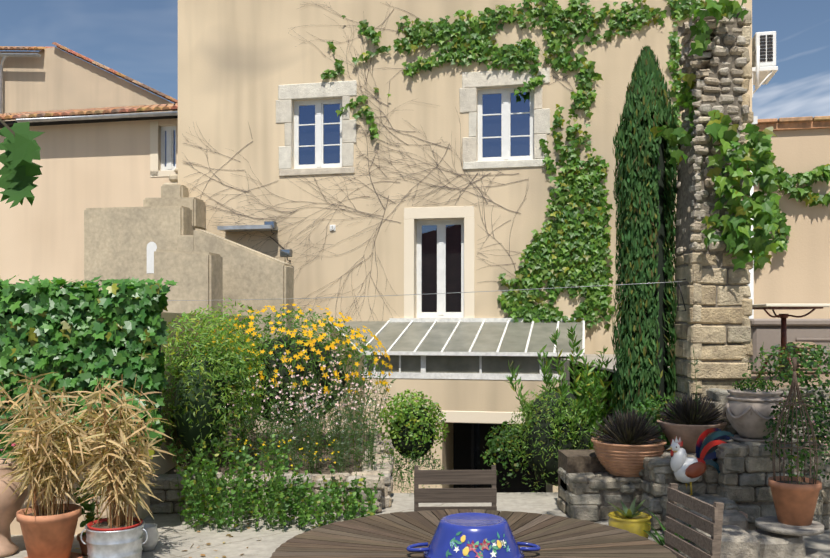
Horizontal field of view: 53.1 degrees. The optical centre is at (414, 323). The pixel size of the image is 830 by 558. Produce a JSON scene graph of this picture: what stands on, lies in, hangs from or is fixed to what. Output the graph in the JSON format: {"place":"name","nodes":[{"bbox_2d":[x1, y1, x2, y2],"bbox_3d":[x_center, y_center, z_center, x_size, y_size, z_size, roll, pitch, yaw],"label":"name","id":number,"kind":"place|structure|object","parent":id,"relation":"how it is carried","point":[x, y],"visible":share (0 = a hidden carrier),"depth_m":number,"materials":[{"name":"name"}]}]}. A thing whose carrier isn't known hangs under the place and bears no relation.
{"place":"outdoors","nodes":[
{"label":"outdoors","id":0,"kind":"place"},
{"bbox_2d":[0,118,44,207],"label":"fig branch","id":1,"kind":"object","parent":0,"point":[19,169],"visible":1,"depth_m":3.17,"materials":[{"name":"green plant"}]},
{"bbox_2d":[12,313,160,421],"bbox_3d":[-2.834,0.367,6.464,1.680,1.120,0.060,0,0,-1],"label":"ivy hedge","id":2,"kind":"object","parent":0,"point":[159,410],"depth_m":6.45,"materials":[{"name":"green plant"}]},
{"bbox_2d":[0,118,177,287],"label":"neighbour wall","id":3,"kind":"structure","parent":0,"point":[96,165],"depth_m":19.27,"materials":[{"name":"beige paint"}]},
{"bbox_2d":[0,47,177,120],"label":"gable wall","id":4,"kind":"structure","parent":3,"relation":"on","point":[52,78],"depth_m":25.49,"materials":[{"name":"beige paint"}]},
{"bbox_2d":[0,56,6,113],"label":"downpipe","id":5,"kind":"object","parent":4,"relation":"attached to","point":[1,81],"visible":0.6,"depth_m":25.73,"materials":[{"name":"grey metal"}]},
{"bbox_2d":[0,53,40,56],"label":"gutter","id":6,"kind":"object","parent":4,"relation":"attached to","point":[20,54],"visible":1,"depth_m":25.34,"materials":[{"name":"grey metal"}]},
{"bbox_2d":[0,46,51,50],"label":"roof tiles","id":7,"kind":"object","parent":4,"relation":"on","point":[29,48],"visible":0.96,"depth_m":25.53,"materials":[{"name":"orange tile"}]},
{"bbox_2d":[52,42,177,102],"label":"roof tiles","id":8,"kind":"object","parent":4,"relation":"on","point":[118,74],"visible":0.98,"depth_m":25.03,"materials":[{"name":"orange tile"}]},
{"bbox_2d":[0,103,177,119],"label":"neighbour roof","id":9,"kind":"structure","parent":3,"relation":"on","point":[98,111],"depth_m":19.04,"materials":[{"name":"orange tile"}]},
{"bbox_2d":[0,115,177,127],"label":"eave board","id":10,"kind":"object","parent":3,"relation":"attached to","point":[9,123],"visible":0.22,"depth_m":19.03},
{"bbox_2d":[16,111,177,122],"bbox_3d":[-6.927,-4.643,18.657,4.527,0.106,0.150,0,0,12],"label":"gutter","id":11,"kind":"object","parent":10,"relation":"attached to","point":[113,116],"visible":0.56,"depth_m":18.64,"materials":[{"name":"grey metal"}]},
{"bbox_2d":[150,121,175,176],"bbox_3d":[-5.602,-3.958,18.801,0.838,1.265,0.062,0,0,12],"label":"window surround","id":12,"kind":"object","parent":3,"relation":"attached to","point":[154,155],"visible":0.73,"depth_m":18.83,"materials":[{"name":"beige stone"}]},
{"bbox_2d":[161,126,175,170],"bbox_3d":[-5.549,-3.978,19.056,0.438,1.025,0.362,0,0,12],"label":"neighbour window","id":13,"kind":"structure","parent":3,"relation":"in","point":[169,157],"depth_m":18.89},
{"bbox_2d":[154,249,222,314],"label":"old wall","id":14,"kind":"structure","parent":0,"point":[195,275],"depth_m":13.40,"materials":[{"name":"beige paint"}]},
{"bbox_2d":[150,471,384,513],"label":"raised bed wall","id":15,"kind":"structure","parent":0,"point":[166,481],"depth_m":7.20,"materials":[{"name":"grey stone"}]},
{"bbox_2d":[0,0,829,118],"label":"sky","id":16,"kind":"structure","parent":0,"point":[136,39],"materials":[{"name":"blue"}]},
{"bbox_2d":[4,492,829,557],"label":"terrace slab","id":17,"kind":"structure","parent":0,"point":[176,537],"depth_m":6.54,"materials":[{"name":"concrete"}]},
{"bbox_2d":[0,458,27,557],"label":"jar","id":18,"kind":"object","parent":17,"relation":"on","point":[10,507],"visible":0.75,"depth_m":5.85,"materials":[{"name":"ceramic"}]},
{"bbox_2d":[16,503,82,557],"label":"terracotta pot","id":19,"kind":"object","parent":17,"relation":"on","point":[49,536],"visible":0.9,"depth_m":5.56,"materials":[{"name":"ceramic"}]},
{"bbox_2d":[10,450,134,534],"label":"garden wall front","id":20,"kind":"structure","parent":17,"relation":"on","point":[15,527],"depth_m":6.48,"materials":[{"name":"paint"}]},
{"bbox_2d":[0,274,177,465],"bbox_3d":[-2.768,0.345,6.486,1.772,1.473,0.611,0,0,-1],"label":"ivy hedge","id":21,"kind":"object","parent":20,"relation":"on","point":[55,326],"visible":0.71,"depth_m":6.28,"materials":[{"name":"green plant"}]},
{"bbox_2d":[77,532,87,555],"bbox_3d":[-2.307,1.577,5.943,0.210,0.140,0.210,0,0,-1],"label":"plant pot","id":22,"kind":"object","parent":17,"relation":"on","point":[84,550],"visible":0.25,"depth_m":5.87,"materials":[{"name":"ceramic"}]},
{"bbox_2d":[0,436,101,535],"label":"plants","id":23,"kind":"object","parent":22,"relation":"in","point":[89,516],"visible":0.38,"depth_m":5.89,"materials":[{"name":"green plant"}]},
{"bbox_2d":[80,516,147,557],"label":"galvanised tub","id":24,"kind":"object","parent":17,"relation":"on","point":[103,540],"visible":0.92,"depth_m":5.52,"materials":[{"name":"metal"}]},
{"bbox_2d":[0,372,174,527],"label":"bamboo plants","id":25,"kind":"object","parent":24,"relation":"on","point":[116,472],"depth_m":5.61,"materials":[{"name":"beige plant"}]},
{"bbox_2d":[142,523,157,551],"bbox_3d":[-1.954,1.559,6.046,0.164,0.175,0.164,0,0,-1],"label":"white pot","id":26,"kind":"object","parent":17,"relation":"on","point":[150,544],"visible":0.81,"depth_m":6.00,"materials":[{"name":"beige ceramic"}]},
{"bbox_2d":[135,312,252,519],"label":"garden wall","id":27,"kind":"structure","parent":17,"relation":"on","point":[167,464],"depth_m":7.83,"materials":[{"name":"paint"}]},
{"bbox_2d":[166,343,423,532],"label":"flowering plants","id":28,"kind":"object","parent":17,"relation":"on","point":[219,505],"visible":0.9,"depth_m":7.07,"materials":[{"name":"green plant"}]},
{"bbox_2d":[75,514,550,557],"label":"terrace litter","id":29,"kind":"object","parent":17,"relation":"on","point":[210,543],"visible":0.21,"depth_m":6.08,"materials":[{"name":"beige plant"}]},
{"bbox_2d":[360,435,393,507],"bbox_3d":[-0.385,1.490,8.704,0.332,0.320,2.622,0,0,-1],"label":"raised bed return","id":30,"kind":"object","parent":17,"relation":"on","point":[386,470],"depth_m":7.92,"materials":[{"name":"beige stone"}]},
{"bbox_2d":[374,389,448,492],"bbox_3d":[-0.031,1.211,8.523,0.795,1.066,0.931,0,0,-1],"label":"box shrub","id":31,"kind":"object","parent":17,"relation":"on","point":[397,409],"depth_m":8.45,"materials":[{"name":"green plant"}]},
{"bbox_2d":[414,465,496,511],"bbox_3d":[0.217,1.204,4.151,0.434,0.907,0.519,0,0,-1],"label":"chair","id":32,"kind":"object","parent":17,"relation":"on","point":[451,495],"visible":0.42,"depth_m":4.37,"materials":[{"name":"brown wood"}]},
{"bbox_2d":[270,509,676,557],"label":"wooden table","id":33,"kind":"object","parent":17,"relation":"on","point":[393,535],"visible":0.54,"depth_m":3.47,"materials":[{"name":"brown wood"}]},
{"bbox_2d":[406,512,540,557],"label":"enamel basin","id":34,"kind":"object","parent":33,"relation":"on","point":[476,527],"visible":0.98,"depth_m":3.12,"materials":[{"name":"blue metal"}]},
{"bbox_2d":[446,531,509,557],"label":"painted flower decoration","id":35,"kind":"object","parent":34,"relation":"attached to","point":[473,546],"visible":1,"depth_m":3.06},
{"bbox_2d":[480,324,620,491],"bbox_3d":[1.436,0.841,8.261,1.531,1.690,1.254,0,0,-1],"label":"oleander and shrubs","id":36,"kind":"object","parent":17,"relation":"on","point":[583,393],"visible":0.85,"depth_m":8.32,"materials":[{"name":"green plant"}]},
{"bbox_2d":[522,387,590,485],"bbox_3d":[1.432,1.147,8.403,0.700,1.000,0.571,0,0,-1],"label":"bush","id":37,"kind":"object","parent":36,"relation":"attached to","point":[551,465],"visible":0.5,"depth_m":8.20,"materials":[{"name":"green plant"}]},
{"bbox_2d":[558,450,607,513],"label":"stone block","id":38,"kind":"structure","parent":17,"relation":"on","point":[578,461],"depth_m":7.16,"materials":[{"name":"grey stone"}]},
{"bbox_2d":[611,45,680,444],"bbox_3d":[2.222,-0.358,7.920,0.704,4.609,0.692,0,0,-1],"label":"cypress","id":39,"kind":"object","parent":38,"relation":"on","point":[647,92],"depth_m":7.73,"materials":[{"name":"green plant"}]},
{"bbox_2d":[607,510,651,537],"bbox_3d":[1.584,1.529,6.128,0.320,0.235,0.320,0,0,-1],"label":"yellow flower pot","id":40,"kind":"object","parent":17,"relation":"on","point":[638,525],"visible":0.54,"depth_m":6.01,"materials":[{"name":"ceramic"}]},
{"bbox_2d":[663,483,723,557],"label":"chair","id":41,"kind":"object","parent":17,"relation":"on","point":[712,528],"visible":0.94,"depth_m":3.58,"materials":[{"name":"brown wood"}]},
{"bbox_2d":[660,494,738,540],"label":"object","id":42,"kind":"object","parent":17,"relation":"on","point":[711,499],"depth_m":6.39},
{"bbox_2d":[666,428,733,496],"bbox_3d":[2.269,1.094,6.560,0.598,0.525,0.198,0,0,-1],"label":"rooster statue","id":43,"kind":"object","parent":42,"relation":"on","point":[686,469],"visible":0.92,"depth_m":6.53,"materials":[{"name":"ceramic"}]},
{"bbox_2d":[570,364,829,435],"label":"raised deck","id":44,"kind":"structure","parent":17,"relation":"on","point":[823,378],"depth_m":8.29,"materials":[{"name":"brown wood"}]},
{"bbox_2d":[749,319,829,373],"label":"wall","id":45,"kind":"structure","parent":44,"relation":"on","point":[767,332],"depth_m":8.91,"materials":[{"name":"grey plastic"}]},
{"bbox_2d":[752,304,829,378],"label":"bistro table","id":46,"kind":"object","parent":44,"relation":"on","point":[773,307],"visible":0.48,"depth_m":7.81,"materials":[{"name":"metal"}]},
{"bbox_2d":[778,342,820,377],"bbox_3d":[3.917,0.367,8.461,0.424,0.360,0.424,0,0,-1],"label":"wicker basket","id":47,"kind":"object","parent":44,"relation":"on","point":[809,373],"visible":0.19,"depth_m":8.30,"materials":[{"name":"brown wicker"}]},
{"bbox_2d":[608,342,811,552],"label":"plants","id":48,"kind":"object","parent":17,"relation":"on","point":[630,512],"visible":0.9,"depth_m":6.18,"materials":[{"name":"green plant"}]},
{"bbox_2d":[650,0,780,271],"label":"ivy","id":49,"kind":"object","parent":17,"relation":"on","point":[758,207],"visible":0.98,"depth_m":7.14,"materials":[{"name":"green plant"}]},
{"bbox_2d":[686,509,805,557],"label":"loose stone blocks","id":50,"kind":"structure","parent":17,"relation":"on","point":[739,539],"depth_m":5.74,"materials":[{"name":"grey stone"}]},
{"bbox_2d":[701,434,824,530],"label":"stone wall","id":51,"kind":"structure","parent":17,"relation":"on","point":[731,455],"depth_m":6.46,"materials":[{"name":"grey stone"}]},
{"bbox_2d":[722,388,787,442],"bbox_3d":[2.743,0.742,6.701,0.480,0.410,0.494,0,0,-1],"label":"urn with swags","id":52,"kind":"object","parent":51,"relation":"on","point":[746,413],"visible":0.83,"depth_m":6.55,"materials":[{"name":"stone"}]},
{"bbox_2d":[755,516,823,557],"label":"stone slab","id":53,"kind":"structure","parent":17,"relation":"on","point":[772,524],"depth_m":5.81,"materials":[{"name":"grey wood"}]},
{"bbox_2d":[768,476,821,525],"bbox_3d":[2.718,1.272,5.941,0.350,0.300,0.350,0,0,-1],"label":"terracotta pot","id":54,"kind":"object","parent":53,"relation":"on","point":[795,503],"visible":0.96,"depth_m":5.83,"materials":[{"name":"ceramic"}]},
{"bbox_2d":[769,357,820,483],"bbox_3d":[2.718,0.702,5.941,0.338,0.920,0.338,0,0,-1],"label":"plant trellis","id":55,"kind":"object","parent":54,"relation":"on","point":[794,388],"visible":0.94,"depth_m":5.93,"materials":[{"name":"brown"}]},
{"bbox_2d":[329,318,584,355],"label":"veranda glass roof","id":56,"kind":"structure","parent":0,"point":[462,336],"depth_m":14.79,"materials":[{"name":"glass"}]},
{"bbox_2d":[557,467,641,521],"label":"planter wall","id":57,"kind":"structure","parent":0,"point":[584,507],"depth_m":6.93,"materials":[{"name":"grey stone"}]},
{"bbox_2d":[675,6,745,399],"bbox_3d":[2.688,-0.578,7.547,0.500,4.450,0.470,0,0,-1],"label":"ruin","id":58,"kind":"object","parent":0,"point":[685,197],"visible":0.21,"depth_m":7.31,"materials":[{"name":"beige stone"}]},
{"bbox_2d":[676,6,748,253],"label":"stone pillar","id":59,"kind":"structure","parent":58,"relation":"attached to","point":[695,64],"depth_m":7.30,"materials":[{"name":"beige stone"}]},
{"bbox_2d":[674,8,753,402],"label":"stone pillar","id":60,"kind":"structure","parent":58,"relation":"attached to","point":[696,294],"depth_m":7.29,"materials":[{"name":"beige stone"}]},
{"bbox_2d":[677,279,685,310],"bbox_3d":[2.371,-0.253,7.375,0.080,0.291,0.011,0,0,-1],"label":"iron bracket","id":61,"kind":"object","parent":60,"relation":"attached to","point":[678,285],"visible":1,"depth_m":7.37,"materials":[{"name":"black metal"}]},
{"bbox_2d":[167,281,681,300],"bbox_3d":[-2.022,-0.320,9.314,9.613,0.113,0.006,0,0,24],"label":"clothes line","id":62,"kind":"object","parent":61,"relation":"attached to","point":[422,294],"visible":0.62,"depth_m":8.31,"materials":[{"name":"fabric"}]},
{"bbox_2d":[639,456,829,529],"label":"planter wall","id":63,"kind":"structure","parent":0,"point":[660,471],"depth_m":6.61,"materials":[{"name":"grey stone"}]},
{"bbox_2d":[705,386,829,516],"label":"planter wall","id":64,"kind":"structure","parent":0,"point":[718,395],"depth_m":7.05,"materials":[{"name":"grey stone"}]},
{"bbox_2d":[591,438,666,476],"bbox_3d":[1.825,1.142,7.096,0.630,0.290,0.630,0,0,-1],"label":"ribbed bowl","id":65,"kind":"object","parent":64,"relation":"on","point":[620,460],"visible":0.69,"depth_m":6.88,"materials":[{"name":"ceramic"}]},
{"bbox_2d":[590,393,726,444],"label":"spiky plants","id":66,"kind":"object","parent":65,"relation":"on","point":[627,428],"visible":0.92,"depth_m":7.01,"materials":[{"name":"black plant"}]},
{"bbox_2d":[661,445,695,456],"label":"stone slab","id":67,"kind":"structure","parent":64,"relation":"on","point":[666,453],"depth_m":6.96,"materials":[{"name":"grey stone"}]},
{"bbox_2d":[657,419,726,452],"bbox_3d":[2.366,0.962,7.107,0.570,0.250,0.570,0,0,-1],"label":"plant pot","id":68,"kind":"object","parent":67,"relation":"on","point":[688,435],"visible":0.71,"depth_m":6.92,"materials":[{"name":"ceramic"}]},
{"bbox_2d":[628,342,829,479],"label":"deck edge shrubs","id":69,"kind":"object","parent":64,"relation":"on","point":[653,407],"visible":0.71,"depth_m":6.69,"materials":[{"name":"green plant"}]},
{"bbox_2d":[771,397,829,458],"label":"flower buds","id":70,"kind":"object","parent":69,"relation":"attached to","point":[804,421],"visible":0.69,"depth_m":6.07,"materials":[{"name":"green plant"}]},
{"label":"ground surface","id":71,"kind":"structure","parent":0,"visible":0},
{"bbox_2d":[84,206,194,290],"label":"old wall","id":72,"kind":"structure","parent":71,"relation":"on","point":[117,240],"depth_m":16.35,"materials":[{"name":"beige paint"}]},
{"bbox_2d":[147,242,156,272],"bbox_3d":[-5.148,-1.294,16.232,0.218,0.618,0.001,0,0,12],"label":"wall niche","id":73,"kind":"object","parent":72,"relation":"attached to","point":[151,247],"visible":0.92,"depth_m":16.24,"materials":[{"name":"paint"}]},
{"bbox_2d":[143,197,204,229],"bbox_3d":[-4.881,-2.223,16.846,1.143,0.630,0.500,0,0,12],"label":"coping","id":74,"kind":"object","parent":72,"relation":"on","point":[196,206],"visible":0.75,"depth_m":16.61,"materials":[{"name":"beige concrete"}]},
{"bbox_2d":[161,184,187,197],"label":"chimney block","id":75,"kind":"structure","parent":74,"relation":"on","point":[169,191],"depth_m":16.82,"materials":[{"name":"beige concrete"}]},
{"bbox_2d":[177,235,193,250],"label":"old wall","id":76,"kind":"structure","parent":71,"relation":"on","point":[185,242],"depth_m":15.77,"materials":[{"name":"beige paint"}]},
{"bbox_2d":[194,228,293,432],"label":"old wall","id":77,"kind":"structure","parent":71,"relation":"on","point":[249,273],"depth_m":14.45,"materials":[{"name":"beige paint"}]},
{"bbox_2d":[165,432,383,474],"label":"stone wall","id":78,"kind":"structure","parent":71,"relation":"on","point":[324,468],"depth_m":8.35,"materials":[{"name":"grey stone"}]},
{"bbox_2d":[161,297,271,466],"bbox_3d":[-1.939,0.564,8.139,1.102,1.692,2.468,0,0,-1],"label":"feathery shrub","id":79,"kind":"object","parent":78,"relation":"on","point":[221,333],"depth_m":7.51,"materials":[{"name":"green plant"}]},
{"bbox_2d":[198,304,395,450],"bbox_3d":[-1.372,0.637,9.186,2.341,1.727,1.962,0,0,-1],"label":"yellow flower bush","id":80,"kind":"object","parent":78,"relation":"on","point":[343,360],"depth_m":8.78,"materials":[{"name":"yellow plant"}]},
{"bbox_2d":[223,347,391,465],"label":"bed flowers","id":81,"kind":"object","parent":78,"relation":"on","point":[319,396],"visible":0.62,"depth_m":7.65,"materials":[{"name":"white plant"}]},
{"bbox_2d":[365,378,558,492],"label":"lower house wall","id":82,"kind":"structure","parent":71,"relation":"on","point":[454,453],"depth_m":14.10,"materials":[{"name":"beige paint"}]},
{"bbox_2d":[364,355,569,379],"bbox_3d":[1.064,0.467,14.845,3.543,0.925,2.012,0,0,12],"label":"veranda clerestory","id":83,"kind":"object","parent":82,"relation":"attached to","point":[450,367],"visible":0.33,"depth_m":13.90,"materials":[{"name":"white metal"}]},
{"bbox_2d":[471,423,479,487],"bbox_3d":[1.062,2.905,14.546,0.050,2.384,0.800,0,0,12],"label":"door post","id":84,"kind":"object","parent":82,"relation":"in","point":[478,448],"visible":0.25,"depth_m":14.59,"materials":[{"name":"black wood"}]},
{"bbox_2d":[436,411,525,423],"bbox_3d":[1.497,1.562,13.837,2.286,0.200,0.212,0,0,12],"label":"door lintel","id":85,"kind":"structure","parent":82,"relation":"attached to","point":[483,417],"depth_m":13.82,"materials":[{"name":"beige stone"}]},
{"bbox_2d":[178,0,751,432],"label":"house facade","id":86,"kind":"structure","parent":71,"relation":"on","point":[240,62],"depth_m":16.29,"materials":[{"name":"paint"}]},
{"bbox_2d":[162,167,177,185],"bbox_3d":[-4.996,-2.921,17.422,0.391,0.609,0.629,0,0,12],"label":"corner corbel","id":87,"kind":"object","parent":86,"relation":"attached to","point":[173,179],"visible":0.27,"depth_m":17.13,"materials":[{"name":"beige stone"}]},
{"bbox_2d":[217,225,277,231],"bbox_3d":[-3.338,-1.903,16.578,1.122,0.075,0.400,0,0,12],"label":"small canopy","id":88,"kind":"object","parent":86,"relation":"attached to","point":[240,228],"visible":0.93,"depth_m":16.45,"materials":[{"name":"grey metal"}]},
{"bbox_2d":[264,221,276,232],"bbox_3d":[-2.847,-1.918,16.527,0.220,0.216,0.302,0,0,12],"label":"flood light","id":89,"kind":"object","parent":86,"relation":"attached to","point":[274,223],"visible":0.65,"depth_m":16.39,"materials":[{"name":"grey metal"}]},
{"bbox_2d":[280,249,291,260],"bbox_3d":[-2.524,-1.357,16.460,0.220,0.216,0.302,0,0,12],"label":"flood light","id":90,"kind":"object","parent":86,"relation":"attached to","point":[286,253],"visible":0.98,"depth_m":16.32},
{"bbox_2d":[276,80,356,176],"bbox_3d":[-1.962,-3.867,16.535,1.688,1.843,0.138,0,0,12],"label":"stone surround","id":91,"kind":"object","parent":86,"relation":"attached to","point":[343,90],"visible":0.81,"depth_m":16.48,"materials":[{"name":"stone"}]},
{"bbox_2d":[294,99,341,168],"bbox_3d":[-1.890,-3.789,16.809,1.049,1.396,0.362,0,0,12],"label":"window","id":92,"kind":"structure","parent":86,"relation":"attached to","point":[319,136],"depth_m":16.64,"materials":[{"name":"white paint"}]},
{"bbox_2d":[330,225,335,230],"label":"vent wall","id":93,"kind":"structure","parent":86,"relation":"attached to","point":[332,227],"depth_m":16.40,"materials":[{"name":"white paint"}]},
{"bbox_2d":[182,1,580,321],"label":"bare vine branches","id":94,"kind":"object","parent":86,"relation":"attached to","point":[456,173],"visible":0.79,"depth_m":16.26,"materials":[{"name":"brown plant"}]},
{"bbox_2d":[404,206,474,317],"bbox_3d":[0.466,-1.170,16.016,1.380,2.160,0.062,0,0,12],"label":"door surround","id":95,"kind":"object","parent":86,"relation":"attached to","point":[467,213],"visible":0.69,"depth_m":15.96,"materials":[{"name":"beige stone"}]},
{"bbox_2d":[417,219,463,317],"bbox_3d":[0.547,-1.070,16.407,0.980,1.920,0.362,0,0,12],"label":"french window","id":96,"kind":"structure","parent":86,"relation":"attached to","point":[441,308],"depth_m":16.24,"materials":[{"name":"white paint"}]},
{"bbox_2d":[459,68,549,169],"bbox_3d":[1.703,-3.877,15.778,1.726,1.867,0.137,0,0,12],"label":"stone surround","id":97,"kind":"object","parent":86,"relation":"attached to","point":[472,82],"visible":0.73,"depth_m":15.75,"materials":[{"name":"stone"}]},
{"bbox_2d":[478,87,533,160],"bbox_3d":[1.774,-3.799,16.052,1.087,1.420,0.362,0,0,12],"label":"window","id":98,"kind":"structure","parent":86,"relation":"attached to","point":[506,121],"depth_m":15.88,"materials":[{"name":"white paint"}]},
{"bbox_2d":[321,0,712,330],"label":"boston ivy","id":99,"kind":"object","parent":86,"relation":"attached to","point":[585,252],"visible":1,"depth_m":15.45,"materials":[{"name":"green plant"}]},
{"bbox_2d":[752,31,777,97],"bbox_3d":[6.362,-4.672,15.322,0.458,1.177,0.934,0,0,12],"label":"air conditioner","id":100,"kind":"object","parent":86,"relation":"attached to","point":[764,68],"visible":0.88,"depth_m":14.94,"materials":[{"name":"white paint"}]},
{"bbox_2d":[546,354,669,491],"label":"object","id":101,"kind":"object","parent":71,"relation":"on","point":[590,357],"depth_m":12.68,"materials":[{"name":"concrete"}]},
{"bbox_2d":[746,128,829,318],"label":"building wall","id":102,"kind":"structure","parent":71,"relation":"on","point":[798,272],"depth_m":10.77,"materials":[{"name":"paint"}]},
{"bbox_2d":[747,116,757,318],"bbox_3d":[4.275,0.704,10.839,0.350,6.785,0.120,0,0,12],"label":"white downpipe","id":103,"kind":"object","parent":102,"relation":"attached to","point":[751,271],"visible":0.13,"depth_m":10.80,"materials":[{"name":"paint"}]},
{"bbox_2d":[753,130,829,271],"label":"ivy wall","id":104,"kind":"structure","parent":102,"relation":"attached to","point":[786,182],"depth_m":10.69,"materials":[{"name":"green plant"}]},
{"bbox_2d":[756,116,829,130],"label":"roof tiles","id":105,"kind":"object","parent":102,"relation":"on","point":[801,123],"visible":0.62,"depth_m":10.72,"materials":[{"name":"tile"}]}
]}

